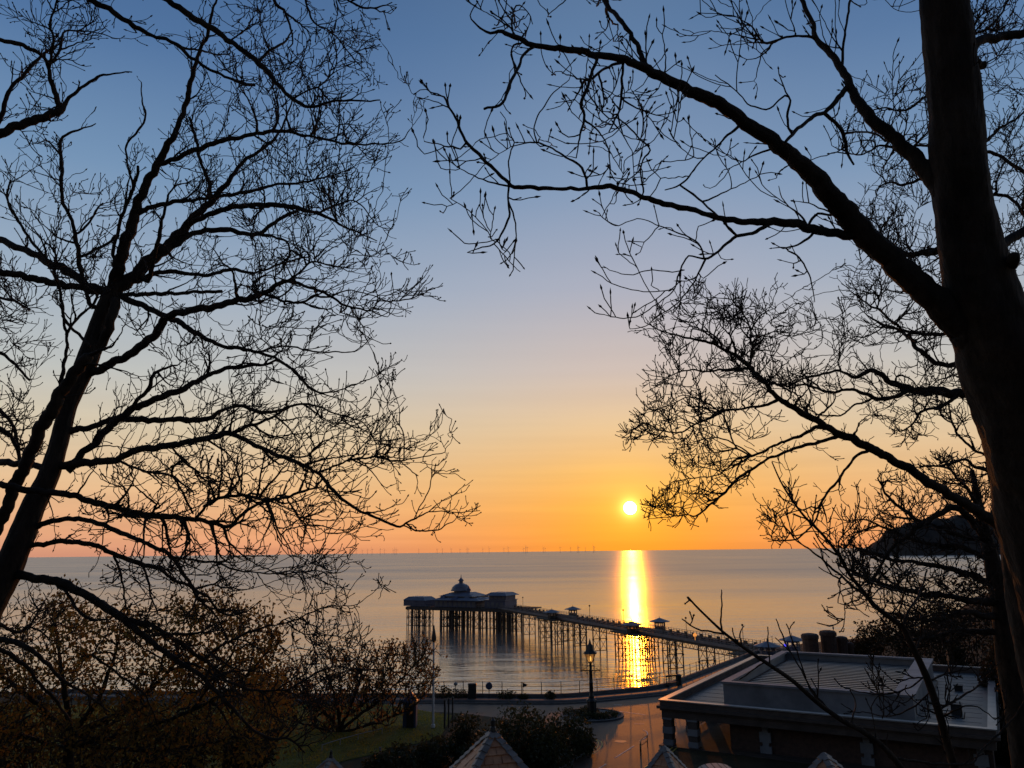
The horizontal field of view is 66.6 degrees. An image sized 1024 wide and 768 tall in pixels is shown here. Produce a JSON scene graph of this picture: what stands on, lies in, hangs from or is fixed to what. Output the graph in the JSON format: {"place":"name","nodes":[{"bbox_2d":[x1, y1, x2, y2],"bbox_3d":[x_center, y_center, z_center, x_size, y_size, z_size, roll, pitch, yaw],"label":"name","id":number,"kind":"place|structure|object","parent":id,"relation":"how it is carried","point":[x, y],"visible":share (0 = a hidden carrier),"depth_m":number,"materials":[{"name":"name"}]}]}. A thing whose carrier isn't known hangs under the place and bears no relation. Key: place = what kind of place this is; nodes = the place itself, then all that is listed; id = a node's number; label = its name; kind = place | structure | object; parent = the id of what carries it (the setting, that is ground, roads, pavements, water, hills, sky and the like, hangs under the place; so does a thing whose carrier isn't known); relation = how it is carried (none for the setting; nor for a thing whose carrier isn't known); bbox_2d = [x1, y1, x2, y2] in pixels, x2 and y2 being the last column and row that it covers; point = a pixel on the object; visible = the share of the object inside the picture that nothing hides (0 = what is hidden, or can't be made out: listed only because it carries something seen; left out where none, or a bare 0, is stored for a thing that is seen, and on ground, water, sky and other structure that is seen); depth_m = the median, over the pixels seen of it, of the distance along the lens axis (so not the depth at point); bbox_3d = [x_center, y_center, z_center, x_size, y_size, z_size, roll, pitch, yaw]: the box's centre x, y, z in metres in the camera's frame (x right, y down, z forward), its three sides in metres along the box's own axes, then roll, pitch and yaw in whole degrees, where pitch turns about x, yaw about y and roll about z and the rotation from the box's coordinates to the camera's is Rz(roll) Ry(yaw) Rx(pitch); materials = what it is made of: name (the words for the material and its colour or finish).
{"place":"outdoors","nodes":[
{"label":"outdoors","id":0,"kind":"place"},
{"bbox_2d":[0,703,451,767],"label":"lawn","id":1,"kind":"structure","parent":0,"point":[338,748],"depth_m":73.06,"materials":[{"name":"green plant"}]},
{"bbox_2d":[0,684,28,764],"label":"bush","id":2,"kind":"object","parent":1,"relation":"on","point":[2,707],"visible":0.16,"depth_m":61.28,"materials":[{"name":"green plant"}]},
{"bbox_2d":[0,692,80,767],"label":"bush","id":3,"kind":"object","parent":1,"relation":"on","point":[15,762],"visible":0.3,"depth_m":58.34,"materials":[{"name":"green plant"}]},
{"bbox_2d":[152,637,295,767],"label":"leafy tree","id":4,"kind":"object","parent":1,"relation":"on","point":[193,698],"visible":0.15,"depth_m":60.49,"materials":[{"name":"brown plant"}]},
{"bbox_2d":[322,728,382,749],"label":"lawn rail","id":5,"kind":"object","parent":1,"relation":"on","point":[348,736],"visible":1,"depth_m":71.47,"materials":[{"name":"black metal"}]},
{"bbox_2d":[266,631,447,736],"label":"leafy tree","id":6,"kind":"object","parent":1,"relation":"on","point":[380,683],"visible":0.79,"depth_m":74.67,"materials":[{"name":"brown plant"}]},
{"bbox_2d":[402,691,417,727],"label":"blue hut","id":7,"kind":"object","parent":1,"relation":"on","point":[409,721],"visible":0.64,"depth_m":77.55,"materials":[{"name":"paint"}]},
{"bbox_2d":[407,708,413,726],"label":"door","id":8,"kind":"structure","parent":7,"relation":"in","point":[410,718],"depth_m":77.45,"materials":[{"name":"black metal"}]},
{"bbox_2d":[431,626,435,727],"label":"white pole","id":9,"kind":"object","parent":1,"relation":"on","point":[433,638],"visible":0.94,"depth_m":78.39,"materials":[{"name":"metal"}]},
{"bbox_2d":[443,699,445,728],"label":"gate post","id":10,"kind":"object","parent":1,"relation":"on","point":[444,700],"visible":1,"depth_m":77.14,"materials":[{"name":"black metal"}]},
{"bbox_2d":[37,646,784,702],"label":"pavement","id":11,"kind":"structure","parent":0,"point":[671,688],"depth_m":92.85,"materials":[{"name":"grey concrete"}]},
{"bbox_2d":[468,683,476,698],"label":"litter bin","id":12,"kind":"object","parent":11,"relation":"on","point":[471,690],"visible":1,"depth_m":92.18,"materials":[{"name":"black metal"}]},
{"bbox_2d":[486,682,491,689],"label":"lifebuoy post","id":13,"kind":"object","parent":11,"relation":"on","point":[488,685],"visible":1,"depth_m":92.36,"materials":[{"name":"black metal"}]},
{"bbox_2d":[665,675,678,686],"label":"promenade bench","id":14,"kind":"object","parent":11,"relation":"on","point":[676,682],"visible":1,"depth_m":98.88,"materials":[{"name":"black wood"}]},
{"bbox_2d":[676,674,681,684],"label":"litter bin","id":15,"kind":"object","parent":11,"relation":"on","point":[679,678],"visible":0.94,"depth_m":99.84,"materials":[{"name":"black metal"}]},
{"bbox_2d":[0,548,1000,693],"bbox_3d":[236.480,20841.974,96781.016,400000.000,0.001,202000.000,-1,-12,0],"label":"sea","id":16,"kind":"structure","parent":0,"point":[762,590],"depth_m":399.85,"materials":[{"name":"grey liquid"}]},
{"bbox_2d":[406,603,802,673],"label":"pier","id":17,"kind":"structure","parent":16,"relation":"in","point":[504,620],"depth_m":195.14,"materials":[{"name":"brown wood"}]},
{"bbox_2d":[404,596,435,605],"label":"landing shed","id":18,"kind":"structure","parent":17,"relation":"on","point":[415,600],"depth_m":255.92,"materials":[{"name":"blue paint"}]},
{"bbox_2d":[433,578,488,607],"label":"pier pavilion","id":19,"kind":"structure","parent":17,"relation":"on","point":[461,594],"depth_m":249.82,"materials":[{"name":"blue paint"}]},
{"bbox_2d":[435,601,474,606],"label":"window","id":20,"kind":"structure","parent":19,"relation":"in","point":[436,602],"depth_m":248.66,"materials":[{"name":"black glass"}]},
{"bbox_2d":[543,609,559,618],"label":"pier kiosk","id":21,"kind":"object","parent":17,"relation":"on","point":[550,616],"visible":1,"depth_m":200.43,"materials":[{"name":"metal"}]},
{"bbox_2d":[564,606,579,615],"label":"pier kiosk","id":22,"kind":"object","parent":17,"relation":"on","point":[572,608],"visible":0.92,"depth_m":206.60,"materials":[{"name":"metal"}]},
{"bbox_2d":[621,619,641,632],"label":"pier kiosk","id":23,"kind":"object","parent":17,"relation":"on","point":[630,629],"visible":1,"depth_m":164.18,"materials":[{"name":"metal"}]},
{"bbox_2d":[649,616,669,629],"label":"pier kiosk","id":24,"kind":"object","parent":17,"relation":"on","point":[658,621],"visible":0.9,"depth_m":168.44,"materials":[{"name":"metal"}]},
{"bbox_2d":[484,592,519,608],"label":"pier building","id":25,"kind":"structure","parent":0,"point":[498,599],"depth_m":241.45,"materials":[{"name":"grey paint"}]},
{"bbox_2d":[487,596,504,606],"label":"window","id":26,"kind":"structure","parent":25,"relation":"in","point":[491,597],"depth_m":241.04,"materials":[{"name":"black glass"}]},
{"bbox_2d":[0,592,1008,767],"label":"ground","id":27,"kind":"structure","parent":0,"point":[688,758],"depth_m":66.21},
{"bbox_2d":[0,247,80,666],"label":"bare tree","id":28,"kind":"object","parent":27,"relation":"on","point":[15,440],"visible":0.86,"depth_m":14.47,"materials":[{"name":"brown plant"}]},
{"bbox_2d":[50,704,162,767],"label":"bush","id":29,"kind":"object","parent":27,"relation":"on","point":[134,760],"visible":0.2,"depth_m":56.86,"materials":[{"name":"green plant"}]},
{"bbox_2d":[0,574,304,767],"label":"leafy tree","id":30,"kind":"object","parent":27,"relation":"on","point":[68,730],"visible":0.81,"depth_m":46.53,"materials":[{"name":"brown plant"}]},
{"bbox_2d":[142,710,223,767],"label":"bush","id":31,"kind":"object","parent":27,"relation":"on","point":[188,764],"visible":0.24,"depth_m":58.12,"materials":[{"name":"green plant"}]},
{"bbox_2d":[0,0,396,157],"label":"bare tree","id":32,"kind":"object","parent":27,"relation":"on","point":[10,128],"visible":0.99,"depth_m":6.41,"materials":[{"name":"brown plant"}]},
{"bbox_2d":[0,0,481,762],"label":"bare tree","id":33,"kind":"object","parent":27,"relation":"on","point":[68,392],"visible":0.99,"depth_m":9.42,"materials":[{"name":"brown plant"}]},
{"bbox_2d":[222,719,278,767],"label":"bush","id":34,"kind":"object","parent":27,"relation":"on","point":[265,760],"visible":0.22,"depth_m":57.52,"materials":[{"name":"green plant"}]},
{"bbox_2d":[316,749,342,767],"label":"tiled shelter","id":35,"kind":"object","parent":27,"relation":"on","point":[330,761],"visible":1,"depth_m":45.73,"materials":[{"name":"tile"}]},
{"bbox_2d":[359,738,420,767],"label":"bush","id":36,"kind":"object","parent":27,"relation":"on","point":[383,760],"visible":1,"depth_m":60.97,"materials":[{"name":"green plant"}]},
{"bbox_2d":[47,648,764,697],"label":"sea wall","id":37,"kind":"structure","parent":27,"relation":"on","point":[694,674],"depth_m":95.61,"materials":[{"name":"concrete"}]},
{"bbox_2d":[328,636,773,693],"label":"promenade railing","id":38,"kind":"object","parent":37,"relation":"on","point":[521,686],"visible":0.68,"depth_m":95.97,"materials":[{"name":"black metal"}]},
{"bbox_2d":[407,730,460,767],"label":"bush","id":39,"kind":"object","parent":27,"relation":"on","point":[436,753],"visible":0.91,"depth_m":62.44,"materials":[{"name":"green plant"}]},
{"bbox_2d":[426,684,451,698],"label":"bush","id":40,"kind":"object","parent":27,"relation":"on","point":[443,690],"visible":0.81,"depth_m":92.86,"materials":[{"name":"green plant"}]},
{"bbox_2d":[447,698,449,727],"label":"gate post","id":41,"kind":"object","parent":27,"relation":"on","point":[448,699],"visible":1,"depth_m":77.76,"materials":[{"name":"black metal"}]},
{"bbox_2d":[451,696,453,725],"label":"gate post","id":42,"kind":"object","parent":27,"relation":"on","point":[452,698],"visible":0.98,"depth_m":78.45,"materials":[{"name":"black metal"}]},
{"bbox_2d":[442,686,467,697],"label":"bush","id":43,"kind":"object","parent":27,"relation":"on","point":[459,695],"visible":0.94,"depth_m":92.58,"materials":[{"name":"green plant"}]},
{"bbox_2d":[453,741,472,762],"bbox_3d":[-2.497,29.626,61.204,4.631,2.560,4.458,-1,-12,0],"label":"bush","id":44,"kind":"object","parent":27,"relation":"on","point":[460,752],"visible":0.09,"depth_m":62.29,"materials":[{"name":"green plant"}]},
{"bbox_2d":[450,711,486,756],"bbox_3d":[-3.619,29.702,65.398,3.355,4.255,3.488,-4,-13,14],"label":"bush","id":45,"kind":"object","parent":27,"relation":"on","point":[461,733],"visible":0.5,"depth_m":65.00,"materials":[{"name":"green plant"}]},
{"bbox_2d":[449,716,528,767],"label":"roof","id":46,"kind":"structure","parent":27,"relation":"on","point":[491,748],"depth_m":25.43,"materials":[{"name":"tile"}]},
{"bbox_2d":[495,689,515,698],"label":"bush","id":47,"kind":"object","parent":27,"relation":"on","point":[511,695],"visible":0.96,"depth_m":91.87,"materials":[{"name":"green plant"}]},
{"bbox_2d":[483,700,558,765],"bbox_3d":[0.909,28.712,63.518,5.792,5.309,5.760,7,-14,-31],"label":"bush","id":48,"kind":"object","parent":27,"relation":"on","point":[511,736],"visible":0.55,"depth_m":62.80,"materials":[{"name":"green plant"}]},
{"bbox_2d":[516,692,529,699],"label":"bush","id":49,"kind":"object","parent":27,"relation":"on","point":[522,696],"visible":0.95,"depth_m":91.57,"materials":[{"name":"green plant"}]},
{"bbox_2d":[522,732,576,767],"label":"bush","id":50,"kind":"object","parent":27,"relation":"on","point":[541,752],"visible":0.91,"depth_m":60.63,"materials":[{"name":"green plant"}]},
{"bbox_2d":[544,690,557,698],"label":"bush","id":51,"kind":"object","parent":27,"relation":"on","point":[552,695],"visible":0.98,"depth_m":91.42,"materials":[{"name":"green plant"}]},
{"bbox_2d":[546,707,595,761],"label":"bush","id":52,"kind":"object","parent":27,"relation":"on","point":[573,732],"visible":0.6,"depth_m":65.48,"materials":[{"name":"green plant"}]},
{"bbox_2d":[572,730,596,754],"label":"bush","id":53,"kind":"object","parent":27,"relation":"on","point":[591,748],"visible":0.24,"depth_m":67.00,"materials":[{"name":"green plant"}]},
{"bbox_2d":[639,735,647,755],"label":"handrail","id":54,"kind":"object","parent":27,"relation":"on","point":[640,744],"visible":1,"depth_m":67.78,"materials":[{"name":"black metal"}]},
{"bbox_2d":[646,745,686,767],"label":"tiled shelter","id":55,"kind":"object","parent":27,"relation":"on","point":[664,757],"visible":1,"depth_m":35.62,"materials":[{"name":"tile"}]},
{"bbox_2d":[698,763,730,767],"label":"curved canopy","id":56,"kind":"object","parent":27,"relation":"on","point":[715,765],"visible":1,"depth_m":39.13,"materials":[{"name":"metal"}]},
{"bbox_2d":[411,0,1023,624],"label":"bare tree","id":57,"kind":"object","parent":27,"relation":"on","point":[973,304],"visible":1,"depth_m":4.93,"materials":[{"name":"brown plant"}]},
{"bbox_2d":[801,633,818,652],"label":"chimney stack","id":58,"kind":"object","parent":27,"relation":"on","point":[810,642],"visible":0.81,"depth_m":112.65,"materials":[{"name":"brick"}]},
{"bbox_2d":[615,0,1023,689],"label":"bare tree","id":59,"kind":"object","parent":27,"relation":"on","point":[925,480],"visible":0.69,"depth_m":13.55,"materials":[{"name":"brown plant"}]},
{"bbox_2d":[808,752,842,767],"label":"tiled shelter","id":60,"kind":"object","parent":27,"relation":"on","point":[824,760],"visible":1,"depth_m":29.76,"materials":[{"name":"tile"}]},
{"bbox_2d":[819,630,837,653],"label":"chimney stack","id":61,"kind":"object","parent":27,"relation":"on","point":[828,641],"visible":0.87,"depth_m":113.29,"materials":[{"name":"brick"}]},
{"bbox_2d":[656,650,1004,767],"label":"colonnade building","id":62,"kind":"structure","parent":27,"relation":"on","point":[764,711],"depth_m":67.12,"materials":[{"name":"brick"}]},
{"bbox_2d":[836,636,848,653],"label":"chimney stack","id":63,"kind":"object","parent":27,"relation":"on","point":[842,644],"visible":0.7,"depth_m":113.95,"materials":[{"name":"brick"}]},
{"bbox_2d":[847,642,853,653],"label":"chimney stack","id":64,"kind":"object","parent":27,"relation":"on","point":[850,647],"visible":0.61,"depth_m":114.54,"materials":[{"name":"brick"}]},
{"bbox_2d":[682,590,1023,767],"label":"sapling","id":65,"kind":"object","parent":27,"relation":"on","point":[816,700],"visible":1,"depth_m":4.49,"materials":[{"name":"brown plant"}]},
{"bbox_2d":[850,619,890,655],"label":"bush","id":66,"kind":"object","parent":27,"relation":"on","point":[872,643],"visible":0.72,"depth_m":121.47,"materials":[{"name":"green plant"}]},
{"bbox_2d":[761,462,1006,767],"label":"sapling","id":67,"kind":"object","parent":27,"relation":"on","point":[946,743],"visible":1,"depth_m":5.81,"materials":[{"name":"brown plant"}]},
{"bbox_2d":[872,611,926,657],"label":"bush","id":68,"kind":"object","parent":27,"relation":"on","point":[889,634],"visible":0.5,"depth_m":116.01,"materials":[{"name":"green plant"}]},
{"bbox_2d":[826,445,1023,767],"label":"tree","id":69,"kind":"object","parent":27,"relation":"on","point":[1009,678],"visible":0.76,"depth_m":22.01,"materials":[{"name":"brown plant"}]},
{"bbox_2d":[911,597,968,664],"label":"bush","id":70,"kind":"object","parent":27,"relation":"on","point":[926,607],"visible":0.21,"depth_m":108.34,"materials":[{"name":"green plant"}]},
{"bbox_2d":[937,639,975,666],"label":"bush","id":71,"kind":"object","parent":27,"relation":"on","point":[958,651],"visible":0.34,"depth_m":100.03,"materials":[{"name":"green plant"}]},
{"bbox_2d":[932,561,993,666],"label":"bush","id":72,"kind":"object","parent":27,"relation":"on","point":[972,655],"visible":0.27,"depth_m":103.73,"materials":[{"name":"green plant"}]},
{"bbox_2d":[970,557,993,657],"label":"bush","id":73,"kind":"object","parent":27,"relation":"on","point":[984,593],"visible":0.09,"depth_m":99.36,"materials":[{"name":"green plant"}]},
{"bbox_2d":[975,635,1003,720],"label":"bush","id":74,"kind":"object","parent":27,"relation":"on","point":[991,662],"visible":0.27,"depth_m":78.80,"materials":[{"name":"green plant"}]},
{"bbox_2d":[993,659,1004,718],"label":"bush","id":75,"kind":"object","parent":27,"relation":"on","point":[998,689],"depth_m":71.66,"materials":[{"name":"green plant"}]},
{"bbox_2d":[0,0,1023,556],"label":"sky","id":76,"kind":"structure","parent":0,"point":[537,385],"materials":[{"name":"blue"}]},
{"bbox_2d":[386,695,685,767],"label":"road","id":77,"kind":"structure","parent":0,"point":[630,727],"depth_m":77.45,"materials":[{"name":"grey asphalt"}]},
{"bbox_2d":[24,693,670,703],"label":"kerb","id":78,"kind":"structure","parent":77,"relation":"on","point":[475,702],"depth_m":89.88,"materials":[{"name":"concrete"}]},
{"bbox_2d":[560,708,623,721],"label":"island kerb","id":79,"kind":"structure","parent":77,"relation":"on","point":[607,719],"depth_m":81.44,"materials":[{"name":"concrete"}]},
{"bbox_2d":[560,705,620,719],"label":"island planting","id":80,"kind":"object","parent":79,"relation":"on","point":[583,711],"visible":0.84,"depth_m":81.44,"materials":[{"name":"green plant"}]},
{"bbox_2d":[581,639,600,713],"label":"street lamp","id":81,"kind":"object","parent":79,"relation":"on","point":[591,700],"visible":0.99,"depth_m":83.05,"materials":[{"name":"black metal"}]},
{"bbox_2d":[614,740,626,742],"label":"manhole cover","id":82,"kind":"object","parent":77,"relation":"on","point":[620,741],"visible":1,"depth_m":70.99,"materials":[{"name":"black metal"}]},
{"bbox_2d":[753,639,780,654],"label":"pier kiosk","id":83,"kind":"object","parent":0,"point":[762,645],"visible":0.91,"depth_m":125.51,"materials":[{"name":"blue paint"}]},
{"bbox_2d":[779,633,801,650],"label":"pier kiosk","id":84,"kind":"object","parent":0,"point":[796,640],"visible":0.62,"depth_m":131.15,"materials":[{"name":"blue paint"}]},
{"bbox_2d":[859,515,999,555],"bbox_3d":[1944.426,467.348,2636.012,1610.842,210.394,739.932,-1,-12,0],"label":"headland","id":85,"kind":"structure","parent":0,"point":[934,534],"depth_m":2397.30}
]}

